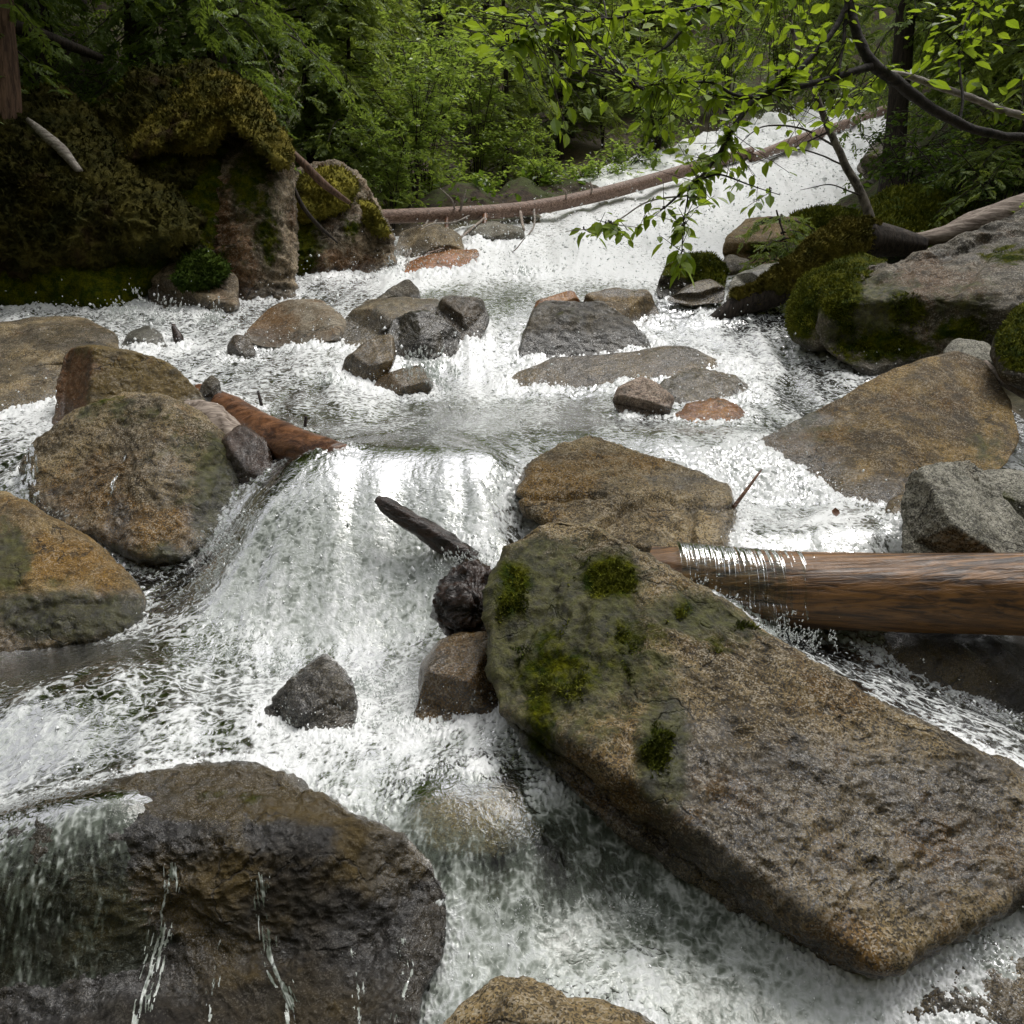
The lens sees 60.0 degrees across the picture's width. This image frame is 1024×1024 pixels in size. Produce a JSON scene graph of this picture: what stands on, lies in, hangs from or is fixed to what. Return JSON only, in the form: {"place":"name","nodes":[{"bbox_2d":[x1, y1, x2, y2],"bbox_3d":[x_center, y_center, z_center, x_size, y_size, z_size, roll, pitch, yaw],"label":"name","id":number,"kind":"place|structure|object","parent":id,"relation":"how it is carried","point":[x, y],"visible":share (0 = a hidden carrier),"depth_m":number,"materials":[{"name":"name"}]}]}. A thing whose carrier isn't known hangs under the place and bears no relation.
{"place":"outdoors","nodes":[
{"label":"outdoors","id":0,"kind":"place"},
{"bbox_2d":[184,399,240,433],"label":"rock","id":1,"kind":"object","parent":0,"point":[222,419],"visible":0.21,"depth_m":6.01,"materials":[{"name":"beige stone"}]},
{"bbox_2d":[0,109,1023,1023],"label":"water","id":2,"kind":"structure","parent":0,"point":[426,451],"depth_m":4.43,"materials":[{"name":"liquid"}]},
{"bbox_2d":[121,325,166,347],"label":"rock","id":3,"kind":"object","parent":2,"relation":"in","point":[144,332],"visible":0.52,"depth_m":8.75,"materials":[{"name":"grey stone"}]},
{"bbox_2d":[148,244,239,312],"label":"rock","id":4,"kind":"object","parent":2,"relation":"in","point":[200,275],"visible":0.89,"depth_m":9.99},
{"bbox_2d":[227,334,255,358],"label":"rock","id":5,"kind":"object","parent":2,"relation":"in","point":[244,342],"visible":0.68,"depth_m":8.46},
{"bbox_2d":[244,299,345,347],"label":"boulder","id":6,"kind":"object","parent":2,"relation":"on","point":[285,318],"visible":0.98,"depth_m":8.97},
{"bbox_2d":[342,296,439,345],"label":"boulder","id":7,"kind":"object","parent":2,"relation":"on","point":[376,309],"visible":0.56,"depth_m":8.99,"materials":[{"name":"stone"}]},
{"bbox_2d":[378,279,420,297],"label":"rock","id":8,"kind":"object","parent":2,"relation":"on","point":[406,288],"visible":0.58,"depth_m":9.82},
{"bbox_2d":[387,309,460,359],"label":"rock","id":9,"kind":"object","parent":2,"relation":"in","point":[419,331],"visible":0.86,"depth_m":8.57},
{"bbox_2d":[374,496,478,562],"bbox_3d":[-0.443,0.104,4.597,0.550,0.371,0.117,1,9,4],"label":"snag","id":10,"kind":"object","parent":2,"relation":"on","point":[437,538],"visible":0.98,"depth_m":4.56,"materials":[{"name":"black wood"}]},
{"bbox_2d":[396,222,464,258],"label":"rock","id":11,"kind":"object","parent":2,"relation":"in","point":[417,237],"visible":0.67,"depth_m":12.78,"materials":[{"name":"stone"}]},
{"bbox_2d":[404,249,478,273],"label":"rock","id":12,"kind":"object","parent":2,"relation":"in","point":[445,256],"visible":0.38,"depth_m":12.04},
{"bbox_2d":[430,558,491,635],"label":"rock","id":13,"kind":"object","parent":2,"relation":"on","point":[457,605],"visible":0.47,"depth_m":3.96,"materials":[{"name":"black stone"}]},
{"bbox_2d":[436,295,489,339],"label":"rock","id":14,"kind":"object","parent":2,"relation":"on","point":[461,307],"visible":0.91,"depth_m":8.93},
{"bbox_2d":[0,88,1023,1023],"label":"spray","id":15,"kind":"object","parent":2,"relation":"on","point":[824,178],"visible":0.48,"depth_m":7.71,"materials":[{"name":"white"}]},
{"bbox_2d":[382,147,754,261],"bbox_3d":[2.333,-5.894,16.102,2.239,3.609,11.264,9,13,43],"label":"fallen tree","id":16,"kind":"object","parent":2,"relation":"on","point":[455,214],"visible":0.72,"depth_m":14.99,"materials":[{"name":"wood"}]},
{"bbox_2d":[612,376,673,416],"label":"rock","id":17,"kind":"object","parent":2,"relation":"in","point":[641,395],"visible":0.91,"depth_m":6.93,"materials":[{"name":"stone"}]},
{"bbox_2d":[656,249,730,299],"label":"rock","id":18,"kind":"object","parent":2,"relation":"in","point":[711,265],"visible":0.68,"depth_m":10.32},
{"bbox_2d":[667,279,724,305],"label":"rock","id":19,"kind":"object","parent":2,"relation":"on","point":[705,291],"visible":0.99,"depth_m":9.81,"materials":[{"name":"stone"}]},
{"bbox_2d":[660,368,748,403],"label":"rock","id":20,"kind":"object","parent":2,"relation":"in","point":[705,386],"visible":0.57,"depth_m":7.64,"materials":[{"name":"stone"}]},
{"bbox_2d":[675,397,744,422],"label":"rock","id":21,"kind":"object","parent":2,"relation":"in","point":[719,408],"visible":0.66,"depth_m":6.91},
{"bbox_2d":[723,216,800,265],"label":"boulder","id":22,"kind":"object","parent":2,"relation":"on","point":[731,244],"visible":0.41,"depth_m":11.42,"materials":[{"name":"beige stone"}]},
{"bbox_2d":[748,105,886,161],"bbox_3d":[8.682,-10.465,24.120,0.616,3.785,11.118,7,12,38],"label":"log","id":23,"kind":"object","parent":2,"relation":"on","point":[769,150],"visible":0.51,"depth_m":22.62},
{"bbox_2d":[783,203,859,253],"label":"rock","id":24,"kind":"object","parent":2,"relation":"on","point":[819,215],"visible":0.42,"depth_m":11.80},
{"bbox_2d":[814,208,1023,375],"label":"boulder","id":25,"kind":"object","parent":2,"relation":"on","point":[937,299],"visible":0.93,"depth_m":7.99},
{"bbox_2d":[784,251,886,351],"bbox_3d":[3.209,-2.110,8.818,0.820,1.042,1.631,6,11,34],"label":"moss","id":26,"kind":"object","parent":25,"relation":"on","point":[801,315],"visible":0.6,"depth_m":8.49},
{"bbox_2d":[907,956,1023,1023],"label":"rock","id":27,"kind":"object","parent":2,"relation":"in","point":[1007,1005],"visible":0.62,"depth_m":2.56,"materials":[{"name":"stone"}]},
{"bbox_2d":[943,338,994,366],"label":"rock","id":28,"kind":"object","parent":2,"relation":"on","point":[980,350],"visible":0.36,"depth_m":7.24,"materials":[{"name":"grey stone"}]},
{"bbox_2d":[984,469,1023,518],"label":"rock","id":29,"kind":"object","parent":2,"relation":"on","point":[1009,484],"visible":0.43,"depth_m":5.16,"materials":[{"name":"grey stone"}]},
{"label":"water trickles","id":30,"kind":"structure","parent":2,"relation":"on","visible":0},
{"bbox_2d":[342,334,395,381],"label":"rock","id":31,"kind":"object","parent":30,"relation":"on","point":[376,356],"visible":0.71,"depth_m":7.86,"materials":[{"name":"brown stone"}]},
{"bbox_2d":[374,365,433,395],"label":"rock","id":32,"kind":"object","parent":30,"relation":"on","point":[412,379],"visible":0.69,"depth_m":7.65,"materials":[{"name":"brown stone"}]},
{"bbox_2d":[16,0,1023,927],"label":"ground","id":33,"kind":"structure","parent":0,"point":[552,854],"depth_m":17.38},
{"bbox_2d":[0,0,73,123],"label":"conifer","id":34,"kind":"object","parent":33,"relation":"on","point":[19,14],"visible":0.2,"depth_m":10.61,"materials":[{"name":"green plant"}]},
{"bbox_2d":[0,316,118,411],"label":"boulder","id":35,"kind":"object","parent":33,"relation":"on","point":[34,351],"visible":0.76,"depth_m":7.77,"materials":[{"name":"stone"}]},
{"bbox_2d":[15,20,104,61],"bbox_3d":[-5.902,-5.971,11.057,0.392,0.254,1.740,8,12,40],"label":"log","id":36,"kind":"object","parent":33,"relation":"on","point":[69,45],"visible":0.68,"depth_m":11.21,"materials":[{"name":"wood"}]},
{"bbox_2d":[0,491,146,651],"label":"boulder","id":37,"kind":"object","parent":33,"relation":"on","point":[62,583],"visible":0.89,"depth_m":4.47,"materials":[{"name":"beige stone"}]},
{"bbox_2d":[44,30,135,99],"bbox_3d":[-5.604,-5.644,12.410,1.516,1.690,1.887,3,9,16],"label":"shrub","id":38,"kind":"object","parent":33,"relation":"on","point":[89,65],"visible":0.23,"depth_m":12.10,"materials":[{"name":"green plant"}]},
{"bbox_2d":[14,0,178,86],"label":"conifer","id":39,"kind":"object","parent":33,"relation":"on","point":[60,6],"visible":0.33,"depth_m":13.02,"materials":[{"name":"green plant"}]},
{"bbox_2d":[0,81,208,308],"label":"moss mound","id":40,"kind":"object","parent":33,"relation":"on","point":[105,225],"visible":0.87,"depth_m":9.83,"materials":[{"name":"plant"}]},
{"bbox_2d":[25,117,82,173],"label":"branch","id":41,"kind":"object","parent":40,"relation":"on","point":[62,150],"visible":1,"depth_m":9.82,"materials":[{"name":"grey plant"}]},
{"bbox_2d":[18,391,238,565],"bbox_3d":[-2.445,-0.233,5.728,1.680,1.060,1.123,5,10,28],"label":"boulder","id":42,"kind":"object","parent":33,"relation":"on","point":[176,482],"visible":0.91,"depth_m":5.44,"materials":[{"name":"stone"}]},
{"bbox_2d":[52,345,205,424],"bbox_3d":[-2.945,-0.894,6.766,1.418,0.759,0.927,9,12,43],"label":"boulder","id":43,"kind":"object","parent":33,"relation":"on","point":[88,374],"visible":0.45,"depth_m":6.55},
{"bbox_2d":[0,0,282,119],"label":"conifer","id":44,"kind":"object","parent":33,"relation":"on","point":[10,95],"visible":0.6,"depth_m":11.05,"materials":[{"name":"green plant"}]},
{"bbox_2d":[90,57,229,264],"bbox_3d":[-4.568,-4.275,11.240,2.488,3.184,2.366,0,9,0],"label":"moss mound","id":45,"kind":"object","parent":33,"relation":"on","point":[126,101],"visible":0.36,"depth_m":10.73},
{"bbox_2d":[121,64,299,300],"bbox_3d":[-3.678,-4.019,11.213,2.199,3.308,2.147,0,9,0],"label":"boulder","id":46,"kind":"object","parent":33,"relation":"on","point":[256,243],"depth_m":10.51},
{"bbox_2d":[295,151,350,204],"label":"branch","id":47,"kind":"object","parent":46,"relation":"attached to","point":[313,173],"visible":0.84,"depth_m":10.93,"materials":[{"name":"brown plant"}]},
{"bbox_2d":[59,0,377,173],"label":"conifer","id":48,"kind":"object","parent":33,"relation":"on","point":[271,23],"visible":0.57,"depth_m":12.63,"materials":[{"name":"green plant"}]},
{"bbox_2d":[0,760,446,1023],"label":"boulder","id":49,"kind":"object","parent":33,"relation":"on","point":[345,881],"visible":0.94,"depth_m":2.75,"materials":[{"name":"stone"}]},
{"bbox_2d":[19,443,413,1023],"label":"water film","id":50,"kind":"object","parent":49,"relation":"on","point":[28,476],"visible":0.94,"depth_m":2.71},
{"bbox_2d":[222,425,272,484],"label":"rock","id":51,"kind":"object","parent":33,"relation":"on","point":[248,453],"visible":0.51,"depth_m":5.56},
{"bbox_2d":[195,384,346,459],"bbox_3d":[-1.815,-0.625,6.232,0.336,0.515,2.613,-6,11,-34],"label":"log","id":52,"kind":"object","parent":51,"relation":"on","point":[287,440],"visible":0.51,"depth_m":5.62,"materials":[{"name":"brown wood"}]},
{"bbox_2d":[264,653,358,730],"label":"rock","id":53,"kind":"object","parent":33,"relation":"on","point":[322,684],"visible":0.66,"depth_m":3.57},
{"bbox_2d":[226,0,443,223],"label":"conifer","id":54,"kind":"object","parent":33,"relation":"on","point":[302,7],"visible":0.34,"depth_m":14.66,"materials":[{"name":"green plant"}]},
{"bbox_2d":[294,159,396,276],"bbox_3d":[-2.448,-3.899,12.431,1.582,2.204,2.034,-2,9,-11],"label":"boulder","id":55,"kind":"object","parent":33,"relation":"on","point":[343,224],"depth_m":11.78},
{"bbox_2d":[275,0,427,208],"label":"conifer","id":56,"kind":"object","parent":33,"relation":"on","point":[367,21],"visible":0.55,"depth_m":14.75,"materials":[{"name":"green plant"}]},
{"bbox_2d":[295,0,455,201],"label":"conifer","id":57,"kind":"object","parent":33,"relation":"on","point":[404,34],"visible":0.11,"depth_m":18.14,"materials":[{"name":"green plant"}]},
{"bbox_2d":[328,107,429,229],"bbox_3d":[-2.005,-5.377,14.260,1.637,1.914,2.048,-9,13,-44],"label":"shrub","id":58,"kind":"object","parent":33,"relation":"on","point":[390,196],"visible":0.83,"depth_m":14.19,"materials":[{"name":"green plant"}]},
{"bbox_2d":[313,7,475,199],"bbox_3d":[-1.550,-6.609,14.942,2.455,2.871,3.072,4,10,25],"label":"shrub","id":59,"kind":"object","parent":33,"relation":"on","point":[419,146],"visible":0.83,"depth_m":14.75,"materials":[{"name":"green plant"}]},
{"bbox_2d":[352,0,514,199],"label":"shrub","id":60,"kind":"object","parent":33,"relation":"on","point":[427,177],"visible":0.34,"depth_m":17.66,"materials":[{"name":"green plant"}]},
{"bbox_2d":[374,0,523,135],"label":"conifer","id":61,"kind":"object","parent":33,"relation":"on","point":[423,4],"visible":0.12,"depth_m":23.70,"materials":[{"name":"green plant"}]},
{"bbox_2d":[413,631,497,723],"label":"rock","id":62,"kind":"object","parent":33,"relation":"on","point":[455,664],"visible":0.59,"depth_m":3.56,"materials":[{"name":"brown stone"}]},
{"bbox_2d":[386,0,557,184],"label":"shrub","id":63,"kind":"object","parent":33,"relation":"on","point":[491,89],"visible":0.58,"depth_m":20.23,"materials":[{"name":"green plant"}]},
{"bbox_2d":[437,163,508,193],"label":"fern","id":64,"kind":"object","parent":33,"relation":"on","point":[491,184],"visible":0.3,"depth_m":16.56,"materials":[{"name":"green plant"}]},
{"bbox_2d":[411,776,545,861],"bbox_3d":[-0.164,1.074,3.147,0.566,0.218,0.320,0,9,0],"label":"rock","id":65,"kind":"object","parent":33,"relation":"on","point":[503,825],"visible":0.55,"depth_m":3.06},
{"bbox_2d":[463,221,525,240],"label":"rock","id":66,"kind":"object","parent":33,"relation":"on","point":[489,230],"visible":0.51,"depth_m":13.68,"materials":[{"name":"grey stone"}]},
{"bbox_2d":[434,0,563,188],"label":"conifer","id":67,"kind":"object","parent":33,"relation":"on","point":[511,106],"visible":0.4,"depth_m":21.42,"materials":[{"name":"green plant"}]},
{"bbox_2d":[21,0,1022,257],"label":"undergrowth","id":68,"kind":"object","parent":33,"relation":"on","point":[487,190],"visible":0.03,"depth_m":16.67,"materials":[{"name":"green plant"}]},
{"bbox_2d":[490,114,563,180],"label":"shrub","id":69,"kind":"object","parent":33,"relation":"on","point":[540,150],"visible":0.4,"depth_m":20.33,"materials":[{"name":"green plant"}]},
{"bbox_2d":[502,155,581,186],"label":"fern","id":70,"kind":"object","parent":33,"relation":"on","point":[532,167],"visible":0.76,"depth_m":17.94,"materials":[{"name":"green plant"}]},
{"bbox_2d":[443,975,655,1023],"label":"rock","id":71,"kind":"object","parent":33,"relation":"on","point":[502,999],"visible":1,"depth_m":2.38,"materials":[{"name":"stone"}]},
{"bbox_2d":[503,0,626,165],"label":"conifer","id":72,"kind":"object","parent":33,"relation":"on","point":[549,9],"visible":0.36,"depth_m":23.39,"materials":[{"name":"green plant"}]},
{"bbox_2d":[491,0,671,144],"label":"conifer","id":73,"kind":"object","parent":33,"relation":"on","point":[617,104],"visible":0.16,"depth_m":24.61,"materials":[{"name":"green plant"}]},
{"bbox_2d":[518,300,650,358],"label":"boulder","id":74,"kind":"object","parent":33,"relation":"on","point":[568,321],"visible":0.72,"depth_m":8.85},
{"bbox_2d":[560,154,648,179],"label":"fern","id":75,"kind":"object","parent":33,"relation":"on","point":[589,165],"visible":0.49,"depth_m":19.32,"materials":[{"name":"green plant"}]},
{"bbox_2d":[561,0,660,147],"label":"conifer","id":76,"kind":"object","parent":33,"relation":"on","point":[619,31],"visible":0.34,"depth_m":23.99,"materials":[{"name":"green plant"}]},
{"bbox_2d":[512,346,719,387],"bbox_3d":[1.023,-1.274,8.262,2.249,0.562,0.983,0,9,0],"label":"rock","id":77,"kind":"object","parent":33,"relation":"on","point":[586,370],"visible":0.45,"depth_m":8.25,"materials":[{"name":"grey stone"}]},
{"bbox_2d":[583,287,658,321],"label":"boulder","id":78,"kind":"object","parent":33,"relation":"on","point":[642,302],"visible":0.47,"depth_m":9.53,"materials":[{"name":"brown stone"}]},
{"bbox_2d":[515,436,737,552],"bbox_3d":[0.660,-0.093,5.154,1.363,0.621,1.192,5,10,27],"label":"boulder","id":79,"kind":"object","parent":33,"relation":"on","point":[642,502],"visible":0.84,"depth_m":4.95,"materials":[{"name":"stone"}]},
{"bbox_2d":[588,138,673,168],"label":"fern","id":80,"kind":"object","parent":33,"relation":"on","point":[620,155],"visible":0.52,"depth_m":20.26,"materials":[{"name":"green plant"}]},
{"bbox_2d":[578,0,714,122],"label":"conifer","id":81,"kind":"object","parent":33,"relation":"on","point":[668,30],"visible":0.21,"depth_m":27.59,"materials":[{"name":"green plant"}]},
{"bbox_2d":[601,28,710,149],"bbox_3d":[3.723,-9.952,21.676,2.455,2.871,3.072,4,10,24],"label":"shrub","id":82,"kind":"object","parent":33,"relation":"on","point":[659,111],"visible":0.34,"depth_m":21.49,"materials":[{"name":"green plant"}]},
{"bbox_2d":[624,114,696,150],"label":"fern","id":83,"kind":"object","parent":33,"relation":"on","point":[651,139],"visible":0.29,"depth_m":22.28,"materials":[{"name":"green plant"}]},
{"bbox_2d":[431,0,1023,288],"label":"overhanging tree","id":84,"kind":"object","parent":33,"relation":"on","point":[650,96],"visible":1,"depth_m":5.31,"materials":[{"name":"green plant"}]},
{"bbox_2d":[677,0,787,116],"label":"shrub","id":85,"kind":"object","parent":33,"relation":"on","point":[720,66],"visible":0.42,"depth_m":26.72,"materials":[{"name":"green plant"}]},
{"bbox_2d":[481,522,1023,978],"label":"boulder","id":86,"kind":"object","parent":33,"relation":"on","point":[731,756],"visible":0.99,"depth_m":2.98,"materials":[{"name":"stone"}]},
{"bbox_2d":[728,210,818,304],"bbox_3d":[3.215,-2.762,10.607,1.431,1.623,1.499,8,12,39],"label":"fern","id":87,"kind":"object","parent":33,"relation":"on","point":[773,243],"visible":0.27,"depth_m":10.29,"materials":[{"name":"green plant"}]},
{"bbox_2d":[725,0,830,102],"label":"shrub","id":88,"kind":"object","parent":33,"relation":"on","point":[781,48],"visible":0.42,"depth_m":29.64,"materials":[{"name":"green plant"}]},
{"bbox_2d":[740,19,874,217],"bbox_3d":[3.445,-4.370,10.254,1.666,2.340,0.427,0,9,0],"label":"leaning tree","id":89,"kind":"object","parent":33,"relation":"on","point":[858,188],"visible":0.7,"depth_m":10.18,"materials":[{"name":"brown plant"}]},
{"bbox_2d":[708,214,928,320],"bbox_3d":[3.253,-2.594,9.643,2.578,1.313,0.602,-2,9,-14],"label":"root","id":90,"kind":"object","parent":33,"relation":"on","point":[836,237],"visible":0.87,"depth_m":9.43,"materials":[{"name":"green plant"}]},
{"bbox_2d":[918,193,1023,245],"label":"log","id":91,"kind":"object","parent":90,"relation":"on","point":[976,219],"visible":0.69,"depth_m":9.63,"materials":[{"name":"brown wood"}]},
{"bbox_2d":[783,0,886,115],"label":"conifer","id":92,"kind":"object","parent":33,"relation":"on","point":[836,7],"visible":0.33,"depth_m":29.28,"materials":[{"name":"green plant"}]},
{"bbox_2d":[743,0,1023,193],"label":"conifer","id":93,"kind":"object","parent":33,"relation":"on","point":[902,25],"visible":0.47,"depth_m":13.68,"materials":[{"name":"green plant"}]},
{"bbox_2d":[756,351,1018,502],"bbox_3d":[2.594,-0.610,6.071,2.752,1.013,1.168,-5,11,-31],"label":"boulder","id":94,"kind":"object","parent":33,"relation":"on","point":[895,427],"visible":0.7,"depth_m":6.06,"materials":[{"name":"brown stone"}]},
{"bbox_2d":[857,136,920,184],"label":"boulder","id":95,"kind":"object","parent":33,"relation":"on","point":[863,168],"visible":0.12,"depth_m":16.92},
{"bbox_2d":[847,98,984,185],"bbox_3d":[5.825,-4.955,12.586,1.516,1.690,1.887,-6,11,-35],"label":"shrub","id":96,"kind":"object","parent":33,"relation":"on","point":[889,168],"visible":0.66,"depth_m":12.60,"materials":[{"name":"green plant"}]},
{"bbox_2d":[857,182,981,248],"bbox_3d":[5.133,-3.724,11.155,1.862,1.013,1.558,0,9,0],"label":"moss mound","id":97,"kind":"object","parent":33,"relation":"on","point":[908,206],"visible":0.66,"depth_m":10.92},
{"bbox_2d":[860,0,1023,178],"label":"conifer","id":98,"kind":"object","parent":33,"relation":"on","point":[946,76],"visible":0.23,"depth_m":14.12,"materials":[{"name":"green plant"}]},
{"bbox_2d":[869,0,1023,155],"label":"conifer","id":99,"kind":"object","parent":33,"relation":"on","point":[913,110],"visible":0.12,"depth_m":15.00,"materials":[{"name":"green plant"}]},
{"bbox_2d":[883,101,1021,194],"bbox_3d":[5.720,-4.520,11.707,1.516,1.690,1.887,0,9,2],"label":"shrub","id":100,"kind":"object","parent":33,"relation":"on","point":[940,158],"visible":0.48,"depth_m":11.62,"materials":[{"name":"green plant"}]},
{"bbox_2d":[884,632,1023,711],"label":"rock","id":101,"kind":"object","parent":33,"relation":"on","point":[974,664],"visible":0.36,"depth_m":4.16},
{"bbox_2d":[650,547,1023,635],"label":"log","id":102,"kind":"object","parent":101,"relation":"on","point":[966,593],"visible":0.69,"depth_m":4.07,"materials":[{"name":"wood"}]},
{"bbox_2d":[674,541,813,638],"bbox_3d":[1.086,0.420,4.202,0.678,0.502,0.380,2,9,14],"label":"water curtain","id":103,"kind":"object","parent":102,"relation":"on","point":[725,550],"visible":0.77,"depth_m":4.21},
{"bbox_2d":[900,460,1023,552],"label":"boulder","id":104,"kind":"object","parent":33,"relation":"on","point":[958,507],"visible":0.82,"depth_m":4.43,"materials":[{"name":"grey stone"}]},
{"bbox_2d":[919,0,1023,227],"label":"conifer","id":105,"kind":"object","parent":33,"relation":"on","point":[1007,59],"visible":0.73,"depth_m":10.66,"materials":[{"name":"green plant"}]},
{"bbox_2d":[923,119,1023,209],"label":"shrub","id":106,"kind":"object","parent":33,"relation":"on","point":[1012,180],"visible":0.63,"depth_m":10.65,"materials":[{"name":"green plant"}]},
{"bbox_2d":[990,300,1023,390],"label":"boulder","id":107,"kind":"object","parent":33,"relation":"on","point":[1007,352],"visible":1,"depth_m":6.42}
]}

